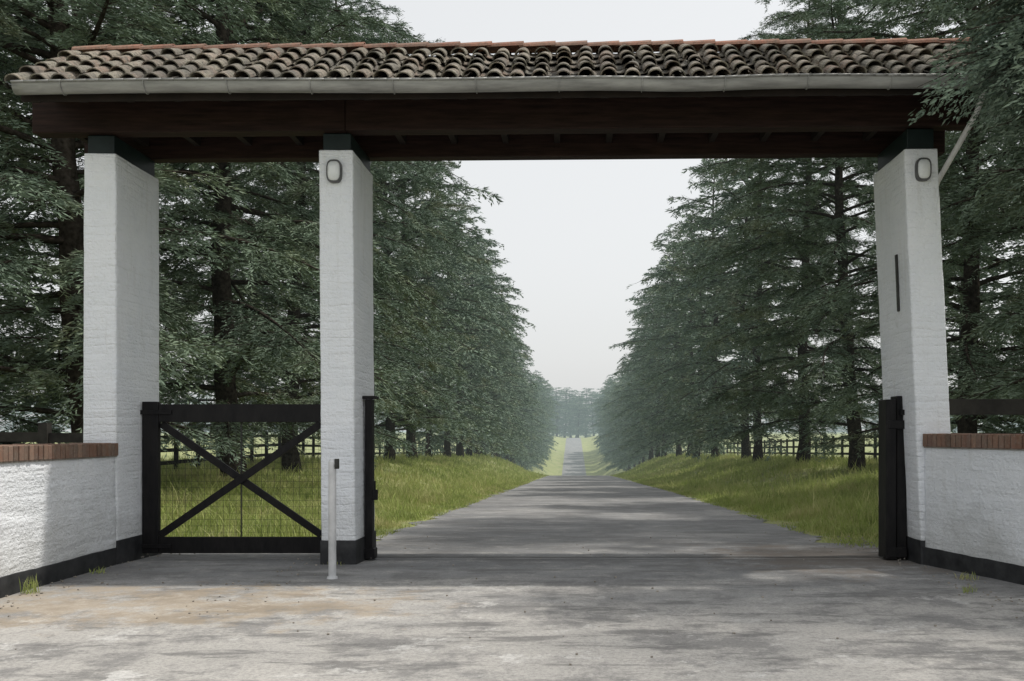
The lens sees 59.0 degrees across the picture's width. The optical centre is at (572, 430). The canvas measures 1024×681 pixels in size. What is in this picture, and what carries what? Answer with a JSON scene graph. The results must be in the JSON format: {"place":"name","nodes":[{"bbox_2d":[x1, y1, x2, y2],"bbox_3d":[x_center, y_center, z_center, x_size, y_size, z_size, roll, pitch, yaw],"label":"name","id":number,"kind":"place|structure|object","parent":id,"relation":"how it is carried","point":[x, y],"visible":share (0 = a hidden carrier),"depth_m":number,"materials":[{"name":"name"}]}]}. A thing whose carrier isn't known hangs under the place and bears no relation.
{"place":"outdoors","nodes":[
{"label":"outdoors","id":0,"kind":"place"},
{"bbox_2d":[6,431,982,542],"bbox_3d":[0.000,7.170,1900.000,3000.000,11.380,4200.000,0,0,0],"label":"ground","id":1,"kind":"structure","parent":0,"point":[592,460],"depth_m":216.74,"materials":[{"name":"plant"}]},
{"bbox_2d":[0,423,83,443],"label":"paddock fence","id":2,"kind":"object","parent":1,"relation":"on","point":[44,434],"visible":0.18,"depth_m":13.08,"materials":[{"name":"brown wood"}]},
{"bbox_2d":[0,0,83,444],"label":"cedar tree","id":3,"kind":"object","parent":1,"relation":"on","point":[24,399],"visible":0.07,"depth_m":28.02,"materials":[{"name":"green plant"}]},
{"bbox_2d":[0,10,189,443],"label":"cedar tree","id":4,"kind":"object","parent":1,"relation":"on","point":[5,66],"visible":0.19,"depth_m":23.05,"materials":[{"name":"green plant"}]},
{"bbox_2d":[0,0,212,443],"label":"cedar tree","id":5,"kind":"object","parent":1,"relation":"on","point":[176,400],"visible":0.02,"depth_m":36.91,"materials":[{"name":"green plant"}]},
{"bbox_2d":[0,0,319,471],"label":"cedar tree","id":6,"kind":"object","parent":1,"relation":"on","point":[66,194],"visible":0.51,"depth_m":18.17,"materials":[{"name":"green plant"}]},
{"bbox_2d":[0,432,465,471],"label":"paddock fence","id":7,"kind":"object","parent":1,"relation":"on","point":[176,450],"visible":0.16,"depth_m":41.62,"materials":[{"name":"brown wood"}]},
{"bbox_2d":[4,0,468,479],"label":"cedar tree","id":8,"kind":"object","parent":1,"relation":"on","point":[277,340],"visible":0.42,"depth_m":25.78,"materials":[{"name":"green plant"}]},
{"bbox_2d":[159,5,319,454],"bbox_3d":[-19.486,-11.601,50.706,14.210,27.751,15.448,1,0,11],"label":"cedar tree","id":9,"kind":"object","parent":1,"relation":"on","point":[241,276],"visible":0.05,"depth_m":50.04,"materials":[{"name":"green plant"}]},
{"bbox_2d":[159,0,458,472],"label":"cedar tree","id":10,"kind":"object","parent":1,"relation":"on","point":[303,188],"visible":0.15,"depth_m":33.80,"materials":[{"name":"green plant"}]},
{"bbox_2d":[204,0,471,447],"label":"cedar tree","id":11,"kind":"object","parent":1,"relation":"on","point":[418,259],"visible":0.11,"depth_m":42.27,"materials":[{"name":"green plant"}]},
{"bbox_2d":[286,161,486,462],"bbox_3d":[-10.333,-9.249,50.719,11.731,23.038,12.018,-1,0,11],"label":"cedar tree","id":12,"kind":"object","parent":1,"relation":"on","point":[389,424],"visible":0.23,"depth_m":50.49,"materials":[{"name":"green plant"}]},
{"bbox_2d":[300,161,515,457],"bbox_3d":[-11.133,-10.855,59.072,14.826,26.634,13.638,-1,0,20],"label":"cedar tree","id":13,"kind":"object","parent":1,"relation":"on","point":[410,438],"visible":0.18,"depth_m":58.77,"materials":[{"name":"green plant"}]},
{"bbox_2d":[373,196,495,455],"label":"cedar tree","id":14,"kind":"object","parent":1,"relation":"on","point":[429,443],"visible":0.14,"depth_m":67.03,"materials":[{"name":"green plant"}]},
{"bbox_2d":[378,192,510,456],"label":"cedar tree","id":15,"kind":"object","parent":1,"relation":"on","point":[465,270],"visible":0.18,"depth_m":75.23,"materials":[{"name":"green plant"}]},
{"bbox_2d":[412,198,523,456],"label":"cedar tree","id":16,"kind":"object","parent":1,"relation":"on","point":[476,381],"visible":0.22,"depth_m":82.41,"materials":[{"name":"green plant"}]},
{"bbox_2d":[425,243,535,457],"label":"cedar tree","id":17,"kind":"object","parent":1,"relation":"on","point":[505,378],"visible":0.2,"depth_m":91.37,"materials":[{"name":"green plant"}]},
{"bbox_2d":[432,238,537,454],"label":"cedar tree","id":18,"kind":"object","parent":1,"relation":"on","point":[501,278],"visible":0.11,"depth_m":107.10,"materials":[{"name":"green plant"}]},
{"bbox_2d":[452,279,527,457],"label":"cedar tree","id":19,"kind":"object","parent":1,"relation":"on","point":[495,389],"visible":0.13,"depth_m":99.44,"materials":[{"name":"green plant"}]},
{"bbox_2d":[451,277,539,456],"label":"cedar tree","id":20,"kind":"object","parent":1,"relation":"on","point":[521,427],"visible":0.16,"depth_m":113.84,"materials":[{"name":"green plant"}]},
{"bbox_2d":[466,342,530,461],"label":"cedar tree","id":21,"kind":"object","parent":1,"relation":"on","point":[522,391],"visible":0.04,"depth_m":130.72,"materials":[{"name":"green plant"}]},
{"bbox_2d":[473,294,537,455],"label":"cedar tree","id":22,"kind":"object","parent":1,"relation":"on","point":[522,411],"visible":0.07,"depth_m":121.69,"materials":[{"name":"green plant"}]},
{"bbox_2d":[4,37,1011,564],"bbox_3d":[-0.633,-1.498,10.514,10.694,6.165,2.655,0,0,0],"label":"entrance gateway","id":23,"kind":"object","parent":1,"relation":"on","point":[130,115],"visible":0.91,"depth_m":10.00,"materials":[{"name":"brick"}]},
{"bbox_2d":[140,402,320,552],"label":"wooden gate","id":24,"kind":"structure","parent":23,"relation":"attached to","point":[154,416],"depth_m":10.57,"materials":[{"name":"black paint"}]},
{"bbox_2d":[326,159,341,183],"bbox_3d":[-2.640,-2.870,9.963,0.170,0.256,0.095,0,0,0],"label":"wall lamp","id":25,"kind":"object","parent":23,"relation":"attached to","point":[334,171],"visible":1,"depth_m":9.94,"materials":[{"name":"glass"}]},
{"bbox_2d":[915,157,931,181],"bbox_3d":[3.880,-2.890,9.963,0.170,0.256,0.095,0,0,0],"label":"wall lamp","id":26,"kind":"object","parent":23,"relation":"attached to","point":[923,168],"visible":1,"depth_m":9.94,"materials":[{"name":"glass"}]},
{"bbox_2d":[484,330,531,457],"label":"cedar tree","id":27,"kind":"object","parent":1,"relation":"on","point":[517,450],"visible":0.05,"depth_m":138.07,"materials":[{"name":"green plant"}]},
{"bbox_2d":[474,328,544,460],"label":"cedar tree","id":28,"kind":"object","parent":1,"relation":"on","point":[523,416],"visible":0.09,"depth_m":154.62,"materials":[{"name":"green plant"}]},
{"bbox_2d":[486,351,533,458],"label":"cedar tree","id":29,"kind":"object","parent":1,"relation":"on","point":[517,414],"visible":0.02,"depth_m":145.52,"materials":[{"name":"green plant"}]},
{"bbox_2d":[0,384,1023,437],"bbox_3d":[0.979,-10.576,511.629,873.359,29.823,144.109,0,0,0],"label":"distant woodland","id":30,"kind":"object","parent":1,"relation":"on","point":[570,410],"visible":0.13,"depth_m":453.97,"materials":[{"name":"green plant"}]},
{"bbox_2d":[489,359,541,462],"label":"cedar tree","id":31,"kind":"object","parent":1,"relation":"on","point":[512,458],"visible":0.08,"depth_m":163.43,"materials":[{"name":"green plant"}]},
{"bbox_2d":[515,369,543,465],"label":"cedar tree","id":32,"kind":"object","parent":1,"relation":"on","point":[529,421],"visible":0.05,"depth_m":177.19,"materials":[{"name":"green plant"}]},
{"bbox_2d":[513,350,546,469],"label":"cedar tree","id":33,"kind":"object","parent":1,"relation":"on","point":[520,461],"visible":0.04,"depth_m":169.54,"materials":[{"name":"green plant"}]},
{"bbox_2d":[516,378,543,470],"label":"cedar tree","id":34,"kind":"object","parent":1,"relation":"on","point":[529,467],"visible":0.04,"depth_m":193.67,"materials":[{"name":"green plant"}]},
{"bbox_2d":[519,371,547,467],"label":"cedar tree","id":35,"kind":"object","parent":1,"relation":"on","point":[530,462],"visible":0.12,"depth_m":185.65,"materials":[{"name":"green plant"}]},
{"bbox_2d":[522,374,550,469],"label":"cedar tree","id":36,"kind":"object","parent":1,"relation":"on","point":[540,419],"visible":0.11,"depth_m":201.25,"materials":[{"name":"green plant"}]},
{"bbox_2d":[525,395,547,472],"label":"cedar tree","id":37,"kind":"object","parent":1,"relation":"on","point":[538,463],"visible":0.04,"depth_m":209.91,"materials":[{"name":"green plant"}]},
{"bbox_2d":[529,394,549,469],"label":"cedar tree","id":38,"kind":"object","parent":1,"relation":"on","point":[544,455],"visible":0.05,"depth_m":216.78,"materials":[{"name":"green plant"}]},
{"bbox_2d":[531,394,553,467],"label":"cedar tree","id":39,"kind":"object","parent":1,"relation":"on","point":[546,458],"visible":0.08,"depth_m":232.55,"materials":[{"name":"green plant"}]},
{"bbox_2d":[536,397,549,464],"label":"cedar tree","id":40,"kind":"object","parent":1,"relation":"on","point":[543,430],"visible":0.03,"depth_m":241.93,"materials":[{"name":"green plant"}]},
{"bbox_2d":[537,392,550,459],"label":"cedar tree","id":41,"kind":"object","parent":1,"relation":"on","point":[545,431],"visible":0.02,"depth_m":254.99,"materials":[{"name":"green plant"}]},
{"bbox_2d":[537,388,551,457],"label":"cedar tree","id":42,"kind":"object","parent":1,"relation":"on","point":[543,398],"visible":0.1,"depth_m":249.62,"materials":[{"name":"green plant"}]},
{"bbox_2d":[528,370,561,451],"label":"cedar tree","id":43,"kind":"object","parent":1,"relation":"on","point":[546,403],"visible":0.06,"depth_m":265.30,"materials":[{"name":"green plant"}]},
{"bbox_2d":[538,392,554,453],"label":"cedar tree","id":44,"kind":"object","parent":1,"relation":"on","point":[549,447],"visible":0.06,"depth_m":280.57,"materials":[{"name":"green plant"}]},
{"bbox_2d":[535,377,559,449],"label":"cedar tree","id":45,"kind":"object","parent":1,"relation":"on","point":[546,386],"visible":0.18,"depth_m":296.23,"materials":[{"name":"green plant"}]},
{"bbox_2d":[540,389,554,456],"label":"cedar tree","id":46,"kind":"object","parent":1,"relation":"on","point":[545,411],"visible":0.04,"depth_m":272.48,"materials":[{"name":"green plant"}]},
{"bbox_2d":[538,376,558,440],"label":"cedar tree","id":47,"kind":"object","parent":1,"relation":"on","point":[550,395],"visible":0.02,"depth_m":327.76,"materials":[{"name":"green plant"}]},
{"bbox_2d":[539,378,557,444],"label":"cedar tree","id":48,"kind":"object","parent":1,"relation":"on","point":[553,409],"visible":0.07,"depth_m":312.18,"materials":[{"name":"green plant"}]},
{"bbox_2d":[541,381,557,449],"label":"cedar tree","id":49,"kind":"object","parent":1,"relation":"on","point":[551,412],"visible":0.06,"depth_m":303.32,"materials":[{"name":"green plant"}]},
{"bbox_2d":[542,384,557,445],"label":"cedar tree","id":50,"kind":"object","parent":1,"relation":"on","point":[554,417],"visible":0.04,"depth_m":320.47,"materials":[{"name":"green plant"}]},
{"bbox_2d":[591,387,608,448],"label":"cedar tree","id":51,"kind":"object","parent":1,"relation":"on","point":[595,443],"visible":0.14,"depth_m":308.16,"materials":[{"name":"green plant"}]},
{"bbox_2d":[590,378,613,450],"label":"cedar tree","id":52,"kind":"object","parent":1,"relation":"on","point":[600,410],"visible":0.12,"depth_m":298.74,"materials":[{"name":"green plant"}]},
{"bbox_2d":[590,374,617,453],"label":"cedar tree","id":53,"kind":"object","parent":1,"relation":"on","point":[600,402],"visible":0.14,"depth_m":281.58,"materials":[{"name":"green plant"}]},
{"bbox_2d":[593,381,614,442],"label":"cedar tree","id":54,"kind":"object","parent":1,"relation":"on","point":[599,411],"visible":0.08,"depth_m":317.35,"materials":[{"name":"green plant"}]},
{"bbox_2d":[597,395,611,451],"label":"cedar tree","id":55,"kind":"object","parent":1,"relation":"on","point":[604,431],"visible":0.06,"depth_m":270.42,"materials":[{"name":"green plant"}]},
{"bbox_2d":[594,384,615,463],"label":"cedar tree","id":56,"kind":"object","parent":1,"relation":"on","point":[606,418],"visible":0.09,"depth_m":250.23,"materials":[{"name":"green plant"}]},
{"bbox_2d":[598,386,614,453],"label":"cedar tree","id":57,"kind":"object","parent":1,"relation":"on","point":[601,424],"visible":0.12,"depth_m":261.15,"materials":[{"name":"green plant"}]},
{"bbox_2d":[598,379,618,461],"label":"cedar tree","id":58,"kind":"object","parent":1,"relation":"on","point":[606,393],"visible":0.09,"depth_m":240.71,"materials":[{"name":"green plant"}]},
{"bbox_2d":[598,375,627,471],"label":"cedar tree","id":59,"kind":"object","parent":1,"relation":"on","point":[621,382],"visible":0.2,"depth_m":204.14,"materials":[{"name":"green plant"}]},
{"bbox_2d":[601,384,624,470],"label":"cedar tree","id":60,"kind":"object","parent":1,"relation":"on","point":[610,437],"visible":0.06,"depth_m":222.00,"materials":[{"name":"green plant"}]},
{"bbox_2d":[599,377,632,470],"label":"cedar tree","id":61,"kind":"object","parent":1,"relation":"on","point":[615,378],"visible":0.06,"depth_m":211.71,"materials":[{"name":"green plant"}]},
{"bbox_2d":[599,389,632,466],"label":"cedar tree","id":62,"kind":"object","parent":1,"relation":"on","point":[603,443],"visible":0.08,"depth_m":230.97,"materials":[{"name":"green plant"}]},
{"bbox_2d":[602,374,632,470],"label":"cedar tree","id":63,"kind":"object","parent":1,"relation":"on","point":[617,439],"visible":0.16,"depth_m":192.92,"materials":[{"name":"green plant"}]},
{"bbox_2d":[605,360,647,467],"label":"cedar tree","id":64,"kind":"object","parent":1,"relation":"on","point":[619,441],"visible":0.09,"depth_m":185.07,"materials":[{"name":"green plant"}]},
{"bbox_2d":[613,369,648,468],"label":"cedar tree","id":65,"kind":"object","parent":1,"relation":"on","point":[632,452],"visible":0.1,"depth_m":155.43,"materials":[{"name":"green plant"}]},
{"bbox_2d":[611,365,653,473],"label":"cedar tree","id":66,"kind":"object","parent":1,"relation":"on","point":[623,458],"visible":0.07,"depth_m":173.78,"materials":[{"name":"green plant"}]},
{"bbox_2d":[606,348,660,467],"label":"cedar tree","id":67,"kind":"object","parent":1,"relation":"on","point":[639,461],"visible":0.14,"depth_m":166.43,"materials":[{"name":"green plant"}]},
{"bbox_2d":[606,310,684,464],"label":"cedar tree","id":68,"kind":"object","parent":1,"relation":"on","point":[626,388],"visible":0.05,"depth_m":147.10,"materials":[{"name":"green plant"}]},
{"bbox_2d":[605,283,686,459],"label":"cedar tree","id":69,"kind":"object","parent":1,"relation":"on","point":[650,457],"visible":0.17,"depth_m":129.25,"materials":[{"name":"green plant"}]},
{"bbox_2d":[617,311,685,457],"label":"cedar tree","id":70,"kind":"object","parent":1,"relation":"on","point":[641,376],"visible":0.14,"depth_m":117.77,"materials":[{"name":"green plant"}]},
{"bbox_2d":[623,357,684,464],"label":"cedar tree","id":71,"kind":"object","parent":1,"relation":"on","point":[642,454],"visible":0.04,"depth_m":137.27,"materials":[{"name":"green plant"}]},
{"bbox_2d":[615,264,703,456],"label":"cedar tree","id":72,"kind":"object","parent":1,"relation":"on","point":[637,353],"visible":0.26,"depth_m":110.49,"materials":[{"name":"green plant"}]},
{"bbox_2d":[618,245,728,459],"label":"cedar tree","id":73,"kind":"object","parent":1,"relation":"on","point":[655,350],"visible":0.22,"depth_m":99.62,"materials":[{"name":"green plant"}]},
{"bbox_2d":[624,210,738,455],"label":"cedar tree","id":74,"kind":"object","parent":1,"relation":"on","point":[671,361],"visible":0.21,"depth_m":91.91,"materials":[{"name":"green plant"}]},
{"bbox_2d":[636,227,752,458],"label":"cedar tree","id":75,"kind":"object","parent":1,"relation":"on","point":[661,387],"visible":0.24,"depth_m":81.25,"materials":[{"name":"green plant"}]},
{"bbox_2d":[627,159,787,456],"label":"cedar tree","id":76,"kind":"object","parent":1,"relation":"on","point":[687,376],"visible":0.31,"depth_m":73.20,"materials":[{"name":"green plant"}]},
{"bbox_2d":[661,158,822,459],"bbox_3d":[11.966,-8.937,62.181,11.536,22.898,11.793,0,0,-35],"label":"cedar tree","id":77,"kind":"object","parent":1,"relation":"on","point":[745,451],"visible":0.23,"depth_m":62.30,"materials":[{"name":"green plant"}]},
{"bbox_2d":[668,159,868,460],"bbox_3d":[11.290,-8.872,54.200,11.502,22.461,12.503,0,0,-12],"label":"cedar tree","id":78,"kind":"object","parent":1,"relation":"on","point":[726,372],"visible":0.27,"depth_m":53.77,"materials":[{"name":"green plant"}]},
{"bbox_2d":[686,0,880,465],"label":"cedar tree","id":79,"kind":"object","parent":1,"relation":"on","point":[712,400],"visible":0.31,"depth_m":43.81,"materials":[{"name":"green plant"}]},
{"bbox_2d":[682,432,998,459],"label":"paddock fence","id":80,"kind":"object","parent":1,"relation":"on","point":[842,453],"visible":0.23,"depth_m":65.94,"materials":[{"name":"brown wood"}]},
{"bbox_2d":[709,0,1002,470],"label":"cedar tree","id":81,"kind":"object","parent":1,"relation":"on","point":[846,368],"visible":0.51,"depth_m":36.05,"materials":[{"name":"green plant"}]},
{"bbox_2d":[759,0,1023,461],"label":"cedar tree","id":82,"kind":"object","parent":1,"relation":"on","point":[969,357],"visible":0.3,"depth_m":25.49,"materials":[{"name":"green plant"}]},
{"bbox_2d":[857,0,1023,427],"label":"cedar tree","id":83,"kind":"object","parent":1,"relation":"on","point":[1010,387],"visible":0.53,"depth_m":18.70,"materials":[{"name":"green plant"}]},
{"bbox_2d":[860,37,1023,435],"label":"cedar tree","id":84,"kind":"object","parent":1,"relation":"on","point":[985,307],"visible":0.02,"depth_m":50.53,"materials":[{"name":"green plant"}]},
{"bbox_2d":[898,0,1023,203],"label":"cedar tree","id":85,"kind":"object","parent":1,"relation":"on","point":[1005,46],"visible":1,"depth_m":8.66,"materials":[{"name":"green plant"}]},
{"bbox_2d":[948,102,1023,432],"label":"cedar tree","id":86,"kind":"object","parent":1,"relation":"on","point":[985,288],"visible":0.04,"depth_m":38.78,"materials":[{"name":"green plant"}]},
{"bbox_2d":[949,399,1023,433],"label":"rail fence","id":87,"kind":"object","parent":1,"relation":"on","point":[986,406],"depth_m":11.41,"materials":[{"name":"brown wood"}]},
{"bbox_2d":[0,438,1023,680],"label":"road","id":88,"kind":"structure","parent":0,"point":[507,554],"depth_m":7.44,"materials":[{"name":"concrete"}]},
{"bbox_2d":[19,573,43,594],"bbox_3d":[-4.885,1.383,8.136,0.204,0.173,0.221,0,0,-40],"label":"weed tuft","id":89,"kind":"object","parent":88,"relation":"on","point":[34,584],"visible":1,"depth_m":8.14,"materials":[{"name":"green plant"}]},
{"bbox_2d":[0,547,117,597],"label":"plinth","id":90,"kind":"structure","parent":88,"relation":"on","point":[55,572],"depth_m":8.83,"materials":[{"name":"black paint"}]},
{"bbox_2d":[0,457,115,577],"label":"wall","id":91,"kind":"structure","parent":90,"relation":"on","point":[52,512],"depth_m":8.77,"materials":[{"name":"brick"}]},
{"bbox_2d":[0,456,116,463],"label":"mortar bed","id":92,"kind":"object","parent":91,"relation":"on","point":[55,459],"visible":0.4,"depth_m":8.73,"materials":[{"name":"concrete"}]},
{"bbox_2d":[0,443,117,461],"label":"brick coping","id":93,"kind":"object","parent":92,"relation":"on","point":[19,452],"visible":1,"depth_m":8.76,"materials":[{"name":"brick"}]},
{"bbox_2d":[89,566,104,573],"bbox_3d":[-4.886,1.433,9.304,0.162,0.074,0.189,0,0,-41],"label":"weed tuft","id":94,"kind":"object","parent":88,"relation":"on","point":[99,571],"visible":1,"depth_m":9.30,"materials":[{"name":"green plant"}]},
{"bbox_2d":[327,459,338,578],"bbox_3d":[-2.383,0.875,8.958,0.123,1.190,0.113,0,0,0],"label":"service post","id":95,"kind":"object","parent":88,"relation":"on","point":[333,465],"visible":1,"depth_m":8.93,"materials":[{"name":"metal"}]},
{"bbox_2d":[362,396,378,558],"bbox_3d":[-2.335,0.540,10.440,0.170,1.880,0.160,0,0,0],"label":"gate post","id":96,"kind":"object","parent":88,"relation":"on","point":[371,496],"visible":1,"depth_m":10.38,"materials":[{"name":"black paint"}]},
{"bbox_2d":[878,396,906,558],"bbox_3d":[3.750,0.490,10.475,0.300,1.980,0.290,0,0,0],"label":"gate post","id":97,"kind":"object","parent":88,"relation":"on","point":[892,518],"visible":0.9,"depth_m":10.38,"materials":[{"name":"black paint"}]},
{"bbox_2d":[954,572,978,579],"bbox_3d":[3.888,1.427,8.914,0.240,0.086,0.141,0,0,34],"label":"weed tuft","id":98,"kind":"object","parent":88,"relation":"on","point":[967,576],"visible":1,"depth_m":8.91,"materials":[{"name":"green plant"}]},
{"bbox_2d":[959,584,976,592],"bbox_3d":[3.587,1.427,8.189,0.143,0.085,0.209,0,0,41],"label":"weed tuft","id":99,"kind":"object","parent":88,"relation":"on","point":[965,589],"visible":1,"depth_m":8.19,"materials":[{"name":"green plant"}]},
{"bbox_2d":[924,547,1023,584],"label":"plinth","id":100,"kind":"structure","parent":88,"relation":"on","point":[982,567],"depth_m":9.21,"materials":[{"name":"black paint"}]},
{"bbox_2d":[925,448,1023,565],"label":"wall","id":101,"kind":"structure","parent":100,"relation":"on","point":[974,502],"depth_m":9.20,"materials":[{"name":"brick"}]},
{"bbox_2d":[924,447,1023,450],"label":"mortar bed","id":102,"kind":"object","parent":101,"relation":"on","point":[975,448],"visible":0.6,"depth_m":9.19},
{"bbox_2d":[923,433,1023,448],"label":"brick coping","id":103,"kind":"object","parent":102,"relation":"on","point":[999,441],"visible":1,"depth_m":9.19,"materials":[{"name":"brick"}]},
{"bbox_2d":[0,532,1023,664],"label":"gravel","id":104,"kind":"structure","parent":0,"point":[8,601],"depth_m":8.59,"materials":[{"name":"gravel"}]},
{"bbox_2d":[0,0,1023,430],"label":"sky","id":105,"kind":"structure","parent":0,"point":[575,235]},
{"bbox_2d":[161,448,877,547],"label":"grass","id":106,"kind":"structure","parent":0,"point":[829,506],"depth_m":26.58,"materials":[{"name":"plant"}]}
]}

